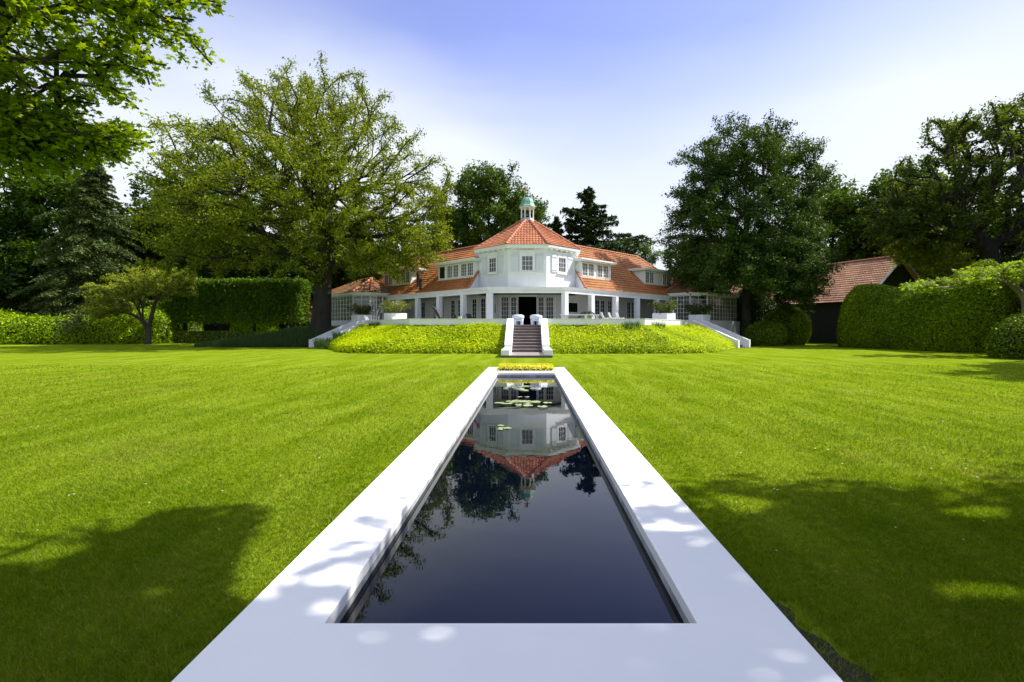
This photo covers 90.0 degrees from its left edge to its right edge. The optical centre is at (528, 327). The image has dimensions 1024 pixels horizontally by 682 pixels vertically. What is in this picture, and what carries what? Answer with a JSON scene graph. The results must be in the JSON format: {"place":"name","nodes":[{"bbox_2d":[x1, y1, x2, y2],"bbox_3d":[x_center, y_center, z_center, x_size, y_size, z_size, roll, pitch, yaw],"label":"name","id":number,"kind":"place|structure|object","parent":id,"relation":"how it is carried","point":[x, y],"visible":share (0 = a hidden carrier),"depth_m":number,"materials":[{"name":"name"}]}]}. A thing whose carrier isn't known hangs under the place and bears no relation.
{"place":"outdoors","nodes":[
{"label":"outdoors","id":0,"kind":"place"},
{"bbox_2d":[193,325,336,346],"bbox_3d":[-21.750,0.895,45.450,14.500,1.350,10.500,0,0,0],"label":"mound","id":1,"kind":"object","parent":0,"point":[286,345],"visible":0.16,"depth_m":40.56,"materials":[{"name":"green plant"}]},
{"bbox_2d":[123,50,458,334],"bbox_3d":[-19.492,-10.865,41.489,23.161,23.497,21.245,0,0,38],"label":"tree","id":2,"kind":"object","parent":1,"relation":"on","point":[319,168],"visible":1,"depth_m":39.77,"materials":[{"name":"green plant"}]},
{"bbox_2d":[340,326,505,353],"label":"bank","id":3,"kind":"structure","parent":0,"point":[424,350],"depth_m":31.04,"materials":[{"name":"green plant"}]},
{"bbox_2d":[312,337,334,347],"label":"grass tuft","id":4,"kind":"object","parent":3,"relation":"on","point":[321,343],"visible":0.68,"depth_m":36.49,"materials":[{"name":"green plant"}]},
{"bbox_2d":[329,330,348,338],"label":"grass tuft","id":5,"kind":"object","parent":3,"relation":"on","point":[337,335],"visible":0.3,"depth_m":37.15,"materials":[{"name":"green plant"}]},
{"bbox_2d":[324,322,505,353],"bbox_3d":[-8.670,0.645,33.810,15.918,2.052,7.197,0,0,33],"label":"ground cover","id":6,"kind":"object","parent":3,"relation":"on","point":[358,336],"visible":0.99,"depth_m":31.73,"materials":[{"name":"green plant"}]},
{"bbox_2d":[0,343,1023,681],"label":"lawn","id":7,"kind":"structure","parent":0,"point":[186,355],"depth_m":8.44,"materials":[{"name":"green plant"}]},
{"bbox_2d":[0,194,50,293],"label":"woodland tree","id":8,"kind":"object","parent":7,"relation":"on","point":[6,278],"visible":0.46,"depth_m":55.24,"materials":[{"name":"green plant"}]},
{"bbox_2d":[0,273,120,314],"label":"woodland edge","id":9,"kind":"object","parent":7,"relation":"on","point":[14,303],"visible":0.1,"depth_m":59.00,"materials":[{"name":"green plant"}]},
{"bbox_2d":[0,163,133,304],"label":"woodland tree","id":10,"kind":"object","parent":7,"relation":"on","point":[50,197],"visible":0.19,"depth_m":56.14,"materials":[{"name":"green plant"}]},
{"bbox_2d":[5,158,153,343],"bbox_3d":[-45.063,-7.858,52.999,13.427,22.446,15.413,0,0,-25],"label":"spruce tree","id":11,"kind":"object","parent":7,"relation":"on","point":[92,253],"visible":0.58,"depth_m":51.71,"materials":[{"name":"green plant"}]},
{"bbox_2d":[0,306,177,344],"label":"long hedge","id":12,"kind":"object","parent":7,"relation":"on","point":[19,328],"visible":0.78,"depth_m":48.01,"materials":[{"name":"green plant"}]},
{"bbox_2d":[0,0,233,190],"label":"maple tree","id":13,"kind":"object","parent":7,"relation":"on","point":[57,137],"visible":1,"depth_m":11.34,"materials":[{"name":"green plant"}]},
{"bbox_2d":[76,265,197,343],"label":"spreading tree","id":14,"kind":"object","parent":7,"relation":"on","point":[149,283],"visible":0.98,"depth_m":46.74,"materials":[{"name":"green plant"}]},
{"bbox_2d":[110,170,199,296],"bbox_3d":[-47.410,-9.024,65.350,18.318,21.508,20.973,0,0,-36],"label":"woodland tree","id":15,"kind":"object","parent":7,"relation":"on","point":[135,193],"visible":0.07,"depth_m":62.95,"materials":[{"name":"green plant"}]},
{"bbox_2d":[126,300,204,330],"bbox_3d":[-39.865,-0.666,55.560,9.122,4.894,3.179,0,0,-4],"label":"tall hedge","id":16,"kind":"object","parent":7,"relation":"on","point":[193,327],"visible":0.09,"depth_m":54.79,"materials":[{"name":"green plant"}]},
{"bbox_2d":[157,277,210,330],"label":"lime tree","id":17,"kind":"object","parent":7,"relation":"on","point":[183,307],"visible":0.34,"depth_m":51.73,"materials":[{"name":"green plant"}]},
{"bbox_2d":[119,175,251,300],"bbox_3d":[-40.879,-8.522,62.583,15.367,20.254,15.669,0,0,2],"label":"woodland tree","id":18,"kind":"object","parent":7,"relation":"on","point":[184,262],"visible":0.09,"depth_m":59.33,"materials":[{"name":"green plant"}]},
{"bbox_2d":[192,277,243,330],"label":"lime tree","id":19,"kind":"object","parent":7,"relation":"on","point":[217,298],"visible":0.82,"depth_m":51.69,"materials":[{"name":"green plant"}]},
{"bbox_2d":[171,330,272,342],"bbox_3d":[-30.268,0.965,51.182,15.768,1.516,1.538,0,0,0],"label":"box hedge","id":20,"kind":"object","parent":7,"relation":"on","point":[191,336],"visible":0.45,"depth_m":50.81,"materials":[{"name":"green plant"}]},
{"bbox_2d":[189,202,281,291],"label":"woodland tree","id":21,"kind":"object","parent":7,"relation":"on","point":[236,273],"visible":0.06,"depth_m":60.87,"materials":[{"name":"green plant"}]},
{"bbox_2d":[226,276,276,330],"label":"lime tree","id":22,"kind":"object","parent":7,"relation":"on","point":[250,302],"visible":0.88,"depth_m":51.69,"materials":[{"name":"green plant"}]},
{"bbox_2d":[229,316,279,331],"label":"garden shrubs","id":23,"kind":"object","parent":7,"relation":"on","point":[247,326],"visible":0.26,"depth_m":57.64,"materials":[{"name":"green plant"}]},
{"bbox_2d":[201,295,313,331],"bbox_3d":[-31.230,-1.485,62.778,17.540,6.071,6.444,0,0,0],"label":"hedge","id":24,"kind":"object","parent":7,"relation":"on","point":[213,327],"visible":0.03,"depth_m":60.00,"materials":[{"name":"plant"}]},
{"bbox_2d":[261,276,311,327],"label":"lime tree","id":25,"kind":"object","parent":7,"relation":"on","point":[288,306],"visible":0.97,"depth_m":51.74,"materials":[{"name":"green plant"}]},
{"bbox_2d":[228,213,345,298],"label":"woodland tree","id":26,"kind":"object","parent":7,"relation":"on","point":[267,269],"visible":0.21,"depth_m":60.35,"materials":[{"name":"green plant"}]},
{"bbox_2d":[309,320,366,347],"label":"side steps","id":27,"kind":"structure","parent":7,"relation":"on","point":[348,326],"depth_m":40.54,"materials":[{"name":"white concrete"}]},
{"bbox_2d":[301,222,376,291],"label":"woodland tree","id":28,"kind":"object","parent":7,"relation":"on","point":[338,279],"visible":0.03,"depth_m":62.83,"materials":[{"name":"green plant"}]},
{"bbox_2d":[331,321,350,326],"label":"plinth wall","id":29,"kind":"structure","parent":7,"relation":"on","point":[337,323],"depth_m":45.81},
{"bbox_2d":[336,225,415,283],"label":"woodland tree","id":30,"kind":"object","parent":7,"relation":"on","point":[370,261],"visible":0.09,"depth_m":60.82,"materials":[{"name":"green plant"}]},
{"bbox_2d":[382,212,451,270],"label":"woodland tree","id":31,"kind":"object","parent":7,"relation":"on","point":[433,248],"visible":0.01,"depth_m":61.96,"materials":[{"name":"green plant"}]},
{"bbox_2d":[367,319,506,326],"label":"terrace wall","id":32,"kind":"structure","parent":7,"relation":"on","point":[432,322],"depth_m":33.30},
{"bbox_2d":[413,159,553,252],"bbox_3d":[-5.282,-9.313,61.964,18.350,21.892,11.594,0,0,0],"label":"oak tree","id":33,"kind":"object","parent":7,"relation":"on","point":[491,183],"visible":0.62,"depth_m":60.08,"materials":[{"name":"green plant"}]},
{"bbox_2d":[37,384,966,562],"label":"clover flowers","id":34,"kind":"object","parent":7,"relation":"on","point":[728,422],"visible":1,"depth_m":4.94,"materials":[{"name":"plant"}]},
{"bbox_2d":[171,367,842,681],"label":"reflecting pool","id":35,"kind":"structure","parent":7,"relation":"in","point":[285,625],"depth_m":2.56,"materials":[{"name":"paint"}]},
{"bbox_2d":[340,376,683,622],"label":"water","id":36,"kind":"structure","parent":35,"relation":"in","point":[525,518],"depth_m":3.92,"materials":[{"name":"black liquid"}]},
{"bbox_2d":[505,383,536,390],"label":"water lily","id":37,"kind":"object","parent":36,"relation":"on","point":[523,389],"visible":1,"depth_m":13.67,"materials":[{"name":"green plant"}]},
{"bbox_2d":[494,396,551,406],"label":"water lily","id":38,"kind":"object","parent":36,"relation":"on","point":[526,402],"visible":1,"depth_m":10.89,"materials":[{"name":"green plant"}]},
{"bbox_2d":[497,363,554,370],"bbox_3d":[-0.090,1.401,18.328,2.061,0.255,1.365,0,0,0],"label":"flower bed","id":39,"kind":"object","parent":35,"relation":"on","point":[526,367],"visible":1,"depth_m":17.80,"materials":[{"name":"yellow plant"}]},
{"bbox_2d":[500,319,552,357],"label":"front steps","id":40,"kind":"structure","parent":7,"relation":"on","point":[526,341],"depth_m":30.48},
{"bbox_2d":[547,215,565,237],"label":"fir","id":41,"kind":"object","parent":7,"relation":"on","point":[555,225],"visible":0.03,"depth_m":62.58,"materials":[{"name":"green plant"}]},
{"bbox_2d":[560,186,657,264],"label":"fir tree","id":42,"kind":"object","parent":7,"relation":"on","point":[589,210],"visible":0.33,"depth_m":60.67,"materials":[{"name":"green plant"}]},
{"bbox_2d":[547,319,692,326],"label":"terrace wall","id":43,"kind":"structure","parent":7,"relation":"on","point":[582,322],"depth_m":33.30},
{"bbox_2d":[635,239,672,275],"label":"woodland tree","id":44,"kind":"object","parent":7,"relation":"on","point":[653,254],"visible":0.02,"depth_m":85.52,"materials":[{"name":"green plant"}]},
{"bbox_2d":[657,240,701,280],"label":"woodland tree","id":45,"kind":"object","parent":7,"relation":"on","point":[665,252],"visible":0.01,"depth_m":82.71,"materials":[{"name":"green plant"}]},
{"bbox_2d":[692,320,750,347],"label":"side steps","id":46,"kind":"structure","parent":7,"relation":"on","point":[738,341],"depth_m":40.10,"materials":[{"name":"white concrete"}]},
{"bbox_2d":[710,321,739,334],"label":"plinth wall","id":47,"kind":"structure","parent":7,"relation":"on","point":[733,326],"depth_m":47.29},
{"bbox_2d":[651,108,847,335],"bbox_3d":[19.447,-8.800,45.825,16.211,20.783,13.580,0,0,0],"label":"beech tree","id":48,"kind":"object","parent":7,"relation":"on","point":[760,261],"visible":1,"depth_m":43.30,"materials":[{"name":"green plant"}]},
{"bbox_2d":[736,290,777,335],"bbox_3d":[21.985,-1.188,50.558,6.070,6.147,4.790,0,0,0],"label":"dark shrub","id":49,"kind":"object","parent":7,"relation":"on","point":[757,314],"visible":0.18,"depth_m":48.74,"materials":[{"name":"green plant"}]},
{"bbox_2d":[742,320,787,345],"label":"topiary shrub","id":50,"kind":"object","parent":7,"relation":"on","point":[765,333],"visible":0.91,"depth_m":43.01,"materials":[{"name":"green plant"}]},
{"bbox_2d":[763,304,813,344],"bbox_3d":[23.407,-0.210,46.431,4.414,3.986,4.171,0,0,0],"label":"rounded shrub","id":51,"kind":"object","parent":7,"relation":"on","point":[796,322],"visible":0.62,"depth_m":45.03,"materials":[{"name":"green plant"}]},
{"bbox_2d":[771,600,880,681],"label":"bare soil","id":52,"kind":"structure","parent":7,"relation":"on","point":[849,671],"depth_m":2.38,"materials":[{"name":"brown soil"}]},
{"bbox_2d":[778,173,880,264],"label":"woodland tree","id":53,"kind":"object","parent":7,"relation":"on","point":[841,208],"visible":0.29,"depth_m":64.38,"materials":[{"name":"green plant"}]},
{"bbox_2d":[847,163,977,246],"bbox_3d":[48.399,-9.577,64.559,15.737,22.376,15.434,0,0,27],"label":"woodland tree","id":54,"kind":"object","parent":7,"relation":"on","point":[875,188],"visible":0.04,"depth_m":63.08,"materials":[{"name":"green plant"}]},
{"bbox_2d":[857,171,991,280],"bbox_3d":[44.972,-7.990,58.564,12.240,19.304,13.328,0,0,19],"label":"woodland tree","id":55,"kind":"object","parent":7,"relation":"on","point":[880,242],"visible":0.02,"depth_m":58.59,"materials":[{"name":"green plant"}]},
{"bbox_2d":[836,258,1017,352],"bbox_3d":[27.558,-1.304,36.323,4.911,6.107,11.854,0,0,-17],"label":"cloud hedge","id":56,"kind":"object","parent":7,"relation":"on","point":[884,316],"visible":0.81,"depth_m":33.83,"materials":[{"name":"green plant"}]},
{"bbox_2d":[879,227,979,280],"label":"tree","id":57,"kind":"object","parent":7,"relation":"on","point":[932,263],"visible":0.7,"depth_m":44.38,"materials":[{"name":"green plant"}]},
{"bbox_2d":[855,91,1023,277],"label":"crooked oak","id":58,"kind":"object","parent":7,"relation":"on","point":[910,208],"visible":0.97,"depth_m":41.14,"materials":[{"name":"green plant"}]},
{"bbox_2d":[899,259,1023,312],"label":"plane tree","id":59,"kind":"object","parent":7,"relation":"on","point":[991,276],"visible":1,"depth_m":27.56,"materials":[{"name":"green plant"}]},
{"bbox_2d":[937,168,1023,296],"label":"woodland tree","id":60,"kind":"object","parent":7,"relation":"on","point":[1008,249],"visible":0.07,"depth_m":53.84,"materials":[{"name":"green plant"}]},
{"bbox_2d":[983,312,1023,358],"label":"edge shrub","id":61,"kind":"object","parent":7,"relation":"on","point":[1004,340],"visible":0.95,"depth_m":25.60,"materials":[{"name":"green plant"}]},
{"bbox_2d":[1015,251,1023,313],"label":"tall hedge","id":62,"kind":"object","parent":7,"relation":"on","point":[1018,310],"visible":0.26,"depth_m":31.28,"materials":[{"name":"green plant"}]},
{"bbox_2d":[0,0,1023,276],"label":"sky","id":63,"kind":"structure","parent":0,"point":[600,95],"materials":[{"name":"blue"}]},
{"bbox_2d":[548,326,727,353],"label":"bank","id":64,"kind":"structure","parent":0,"point":[608,347],"depth_m":31.09,"materials":[{"name":"green plant"}]},
{"bbox_2d":[621,320,640,328],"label":"grass tuft","id":65,"kind":"object","parent":64,"relation":"on","point":[630,324],"visible":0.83,"depth_m":32.74,"materials":[{"name":"green plant"}]},
{"bbox_2d":[548,323,735,353],"bbox_3d":[8.622,0.684,33.835,16.292,2.048,7.002,0,0,-32],"label":"ground cover","id":66,"kind":"object","parent":64,"relation":"on","point":[703,337],"visible":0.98,"depth_m":31.86,"materials":[{"name":"green plant"}]},
{"bbox_2d":[652,320,666,328],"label":"grass tuft","id":67,"kind":"object","parent":64,"relation":"on","point":[656,324],"visible":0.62,"depth_m":33.97,"materials":[{"name":"green plant"}]},
{"bbox_2d":[718,255,919,343],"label":"tiled barn","id":68,"kind":"structure","parent":0,"point":[826,309],"depth_m":49.68,"materials":[{"name":"tile"}]},
{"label":"terrace","id":69,"kind":"structure","parent":0,"visible":0},
{"bbox_2d":[351,315,370,322],"bbox_3d":[-14.140,-0.620,43.350,1.240,0.900,1.240,0,0,45],"label":"planter","id":70,"kind":"object","parent":69,"relation":"on","point":[360,318],"visible":0.41,"depth_m":42.84,"materials":[{"name":"concrete"}]},
{"bbox_2d":[346,303,376,314],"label":"bamboo plant","id":71,"kind":"object","parent":70,"relation":"in","point":[365,309],"visible":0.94,"depth_m":43.29,"materials":[{"name":"green plant"}]},
{"bbox_2d":[331,277,394,320],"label":"garden pavilion","id":72,"kind":"structure","parent":69,"relation":"on","point":[342,297],"depth_m":45.97,"materials":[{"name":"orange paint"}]},
{"bbox_2d":[331,295,353,320],"bbox_3d":[-17.440,-1.695,46.850,6.015,2.230,0.080,0,0,45],"label":"window","id":73,"kind":"structure","parent":72,"relation":"in","point":[339,312],"depth_m":46.33,"materials":[{"name":"white paint"}]},
{"bbox_2d":[352,295,370,314],"bbox_3d":[-14.590,-1.500,44.750,1.575,2.620,0.080,0,0,0],"label":"window","id":74,"kind":"structure","parent":72,"relation":"in","point":[361,299],"depth_m":44.71,"materials":[{"name":"white paint"}]},
{"bbox_2d":[372,295,394,319],"bbox_3d":[-12.990,-1.500,45.575,2.444,2.620,0.080,0,0,-44],"label":"window","id":75,"kind":"structure","parent":72,"relation":"in","point":[372,295],"depth_m":45.35,"materials":[{"name":"white paint"}]},
{"bbox_2d":[371,295,374,319],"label":"column","id":76,"kind":"structure","parent":69,"relation":"on","point":[371,307],"depth_m":43.24,"materials":[{"name":"white paint"}]},
{"bbox_2d":[376,306,381,319],"bbox_3d":[-12.354,-0.994,42.300,0.440,1.648,0.433,0,0,-44],"label":"garden statue","id":77,"kind":"object","parent":69,"relation":"on","point":[378,314],"visible":0.8,"depth_m":42.24,"materials":[{"name":"stone"}]},
{"bbox_2d":[384,313,406,319],"bbox_3d":[-10.040,-0.620,38.600,1.240,0.900,1.240,0,0,45],"label":"planter","id":78,"kind":"object","parent":69,"relation":"on","point":[395,316],"visible":0.48,"depth_m":38.15,"materials":[{"name":"concrete"}]},
{"bbox_2d":[379,300,413,313],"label":"bamboo plant","id":79,"kind":"object","parent":78,"relation":"in","point":[392,307],"visible":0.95,"depth_m":38.35,"materials":[{"name":"green plant"}]},
{"bbox_2d":[431,305,441,318],"bbox_3d":[-6.290,-0.851,35.551,1.063,1.368,0.994,0,0,31],"label":"statue","id":80,"kind":"object","parent":69,"relation":"on","point":[437,312],"visible":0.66,"depth_m":35.34,"materials":[{"name":"grey stone"}]},
{"bbox_2d":[512,315,523,324],"bbox_3d":[-0.710,-0.515,34.272,0.858,0.690,0.716,0,0,0],"label":"armchair","id":81,"kind":"object","parent":69,"relation":"on","point":[520,318],"visible":0.88,"depth_m":34.00,"materials":[{"name":"plastic"}]},
{"bbox_2d":[354,187,703,324],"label":"white house","id":82,"kind":"structure","parent":69,"relation":"on","point":[526,267],"depth_m":39.85,"materials":[{"name":"paint"}]},
{"bbox_2d":[421,302,425,318],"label":"french window","id":83,"kind":"structure","parent":82,"relation":"in","point":[423,304],"depth_m":46.92,"materials":[{"name":"white paint"}]},
{"bbox_2d":[451,300,455,318],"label":"french window","id":84,"kind":"structure","parent":82,"relation":"in","point":[453,302],"depth_m":43.72,"materials":[{"name":"white paint"}]},
{"bbox_2d":[472,298,476,318],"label":"french window","id":85,"kind":"structure","parent":82,"relation":"in","point":[474,301],"depth_m":41.69,"materials":[{"name":"white paint"}]},
{"bbox_2d":[481,298,485,318],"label":"french window","id":86,"kind":"structure","parent":82,"relation":"in","point":[483,300],"depth_m":40.91,"materials":[{"name":"white paint"}]},
{"bbox_2d":[489,257,495,272],"bbox_3d":[-2.654,-4.625,37.966,0.065,1.090,0.840,0,0,-45],"label":"window","id":87,"kind":"structure","parent":82,"relation":"in","point":[492,261],"depth_m":37.99,"materials":[{"name":"white paint"}]},
{"bbox_2d":[493,303,496,313],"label":"window","id":88,"kind":"structure","parent":82,"relation":"attached to","point":[494,308],"depth_m":39.87,"materials":[{"name":"grey glass"}]},
{"bbox_2d":[510,297,516,324],"bbox_3d":[-1.150,-1.290,39.560,0.520,2.200,0.060,0,0,0],"label":"door leaf","id":89,"kind":"structure","parent":82,"relation":"in","point":[513,300],"depth_m":39.56,"materials":[{"name":"white paint"}]},
{"bbox_2d":[521,255,532,270],"bbox_3d":[-0.090,-4.625,36.788,0.840,1.090,0.065,0,0,0],"label":"window","id":90,"kind":"structure","parent":82,"relation":"in","point":[526,260],"depth_m":36.80,"materials":[{"name":"white paint"}]},
{"bbox_2d":[538,297,543,318],"bbox_3d":[0.970,-1.290,39.560,0.520,2.200,0.060,0,0,0],"label":"door leaf","id":91,"kind":"structure","parent":82,"relation":"in","point":[540,299],"depth_m":39.56,"materials":[{"name":"white paint"}]},
{"bbox_2d":[559,257,565,272],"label":"window","id":92,"kind":"structure","parent":82,"relation":"in","point":[562,261],"depth_m":38.02,"materials":[{"name":"white paint"}]},
{"bbox_2d":[568,302,577,312],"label":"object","id":93,"kind":"object","parent":82,"relation":"attached to","point":[572,307],"visible":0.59,"depth_m":41.00,"materials":[{"name":"black glass"}]},
{"bbox_2d":[595,300,599,318],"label":"window","id":94,"kind":"structure","parent":82,"relation":"in","point":[597,302],"depth_m":43.33,"materials":[{"name":"white paint"}]},
{"bbox_2d":[600,300,604,318],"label":"window","id":95,"kind":"structure","parent":82,"relation":"in","point":[602,302],"depth_m":43.82,"materials":[{"name":"white paint"}]},
{"bbox_2d":[607,300,611,318],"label":"french window","id":96,"kind":"structure","parent":82,"relation":"in","point":[609,303],"depth_m":44.52,"materials":[{"name":"white paint"}]},
{"bbox_2d":[626,302,630,318],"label":"french window","id":97,"kind":"structure","parent":82,"relation":"in","point":[628,304],"depth_m":46.56,"materials":[{"name":"white paint"}]},
{"bbox_2d":[631,302,633,318],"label":"french window","id":98,"kind":"structure","parent":82,"relation":"in","point":[632,303],"depth_m":47.04,"materials":[{"name":"white paint"}]},
{"bbox_2d":[530,315,541,324],"bbox_3d":[0.510,-0.515,34.271,0.858,0.690,0.717,0,0,0],"label":"armchair","id":99,"kind":"object","parent":69,"relation":"on","point":[533,318],"visible":0.97,"depth_m":34.00,"materials":[{"name":"plastic"}]},
{"bbox_2d":[560,314,599,318],"bbox_3d":[3.600,-0.542,36.200,2.800,0.745,1.000,0,0,0],"label":"dining table","id":100,"kind":"object","parent":69,"relation":"on","point":[581,314],"visible":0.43,"depth_m":35.70,"materials":[{"name":"white paint"}]},
{"bbox_2d":[577,311,595,318],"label":"potted palm","id":101,"kind":"object","parent":69,"relation":"on","point":[586,312],"visible":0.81,"depth_m":37.69,"materials":[{"name":"green plant"}]},
{"bbox_2d":[652,313,675,319],"bbox_3d":[10.210,-0.620,38.600,1.240,0.900,1.240,0,0,45],"label":"planter","id":102,"kind":"object","parent":69,"relation":"on","point":[672,316],"visible":0.39,"depth_m":38.17,"materials":[{"name":"concrete"}]},
{"bbox_2d":[646,298,678,313],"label":"shrub","id":103,"kind":"object","parent":102,"relation":"in","point":[669,307],"visible":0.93,"depth_m":38.35,"materials":[{"name":"green plant"}]},
{"bbox_2d":[689,315,709,322],"bbox_3d":[14.460,-0.620,43.350,1.300,0.900,1.300,0,0,45],"label":"planter","id":104,"kind":"object","parent":69,"relation":"on","point":[698,318],"visible":0.49,"depth_m":42.87,"materials":[{"name":"concrete"}]},
{"bbox_2d":[682,301,716,314],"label":"shrub","id":105,"kind":"object","parent":104,"relation":"in","point":[697,310],"visible":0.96,"depth_m":43.16,"materials":[{"name":"green plant"}]},
{"bbox_2d":[664,278,739,320],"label":"garden pavilion","id":106,"kind":"structure","parent":69,"relation":"on","point":[724,309],"depth_m":46.38,"materials":[{"name":"orange paint"}]},
{"bbox_2d":[665,295,689,319],"bbox_3d":[13.260,-1.500,45.575,2.444,2.620,0.080,0,0,44],"label":"window","id":107,"kind":"structure","parent":106,"relation":"in","point":[680,308],"depth_m":45.36,"materials":[{"name":"white paint"}]},
{"bbox_2d":[690,295,707,314],"bbox_3d":[14.860,-1.500,44.750,1.575,2.620,0.080,0,0,0],"label":"window","id":108,"kind":"structure","parent":106,"relation":"in","point":[698,299],"depth_m":44.71,"materials":[{"name":"white paint"}]},
{"bbox_2d":[708,295,735,320],"bbox_3d":[17.710,-1.695,46.850,0.080,2.230,6.015,0,0,45],"label":"window","id":109,"kind":"structure","parent":106,"relation":"in","point":[725,310],"depth_m":46.82,"materials":[{"name":"white paint"}]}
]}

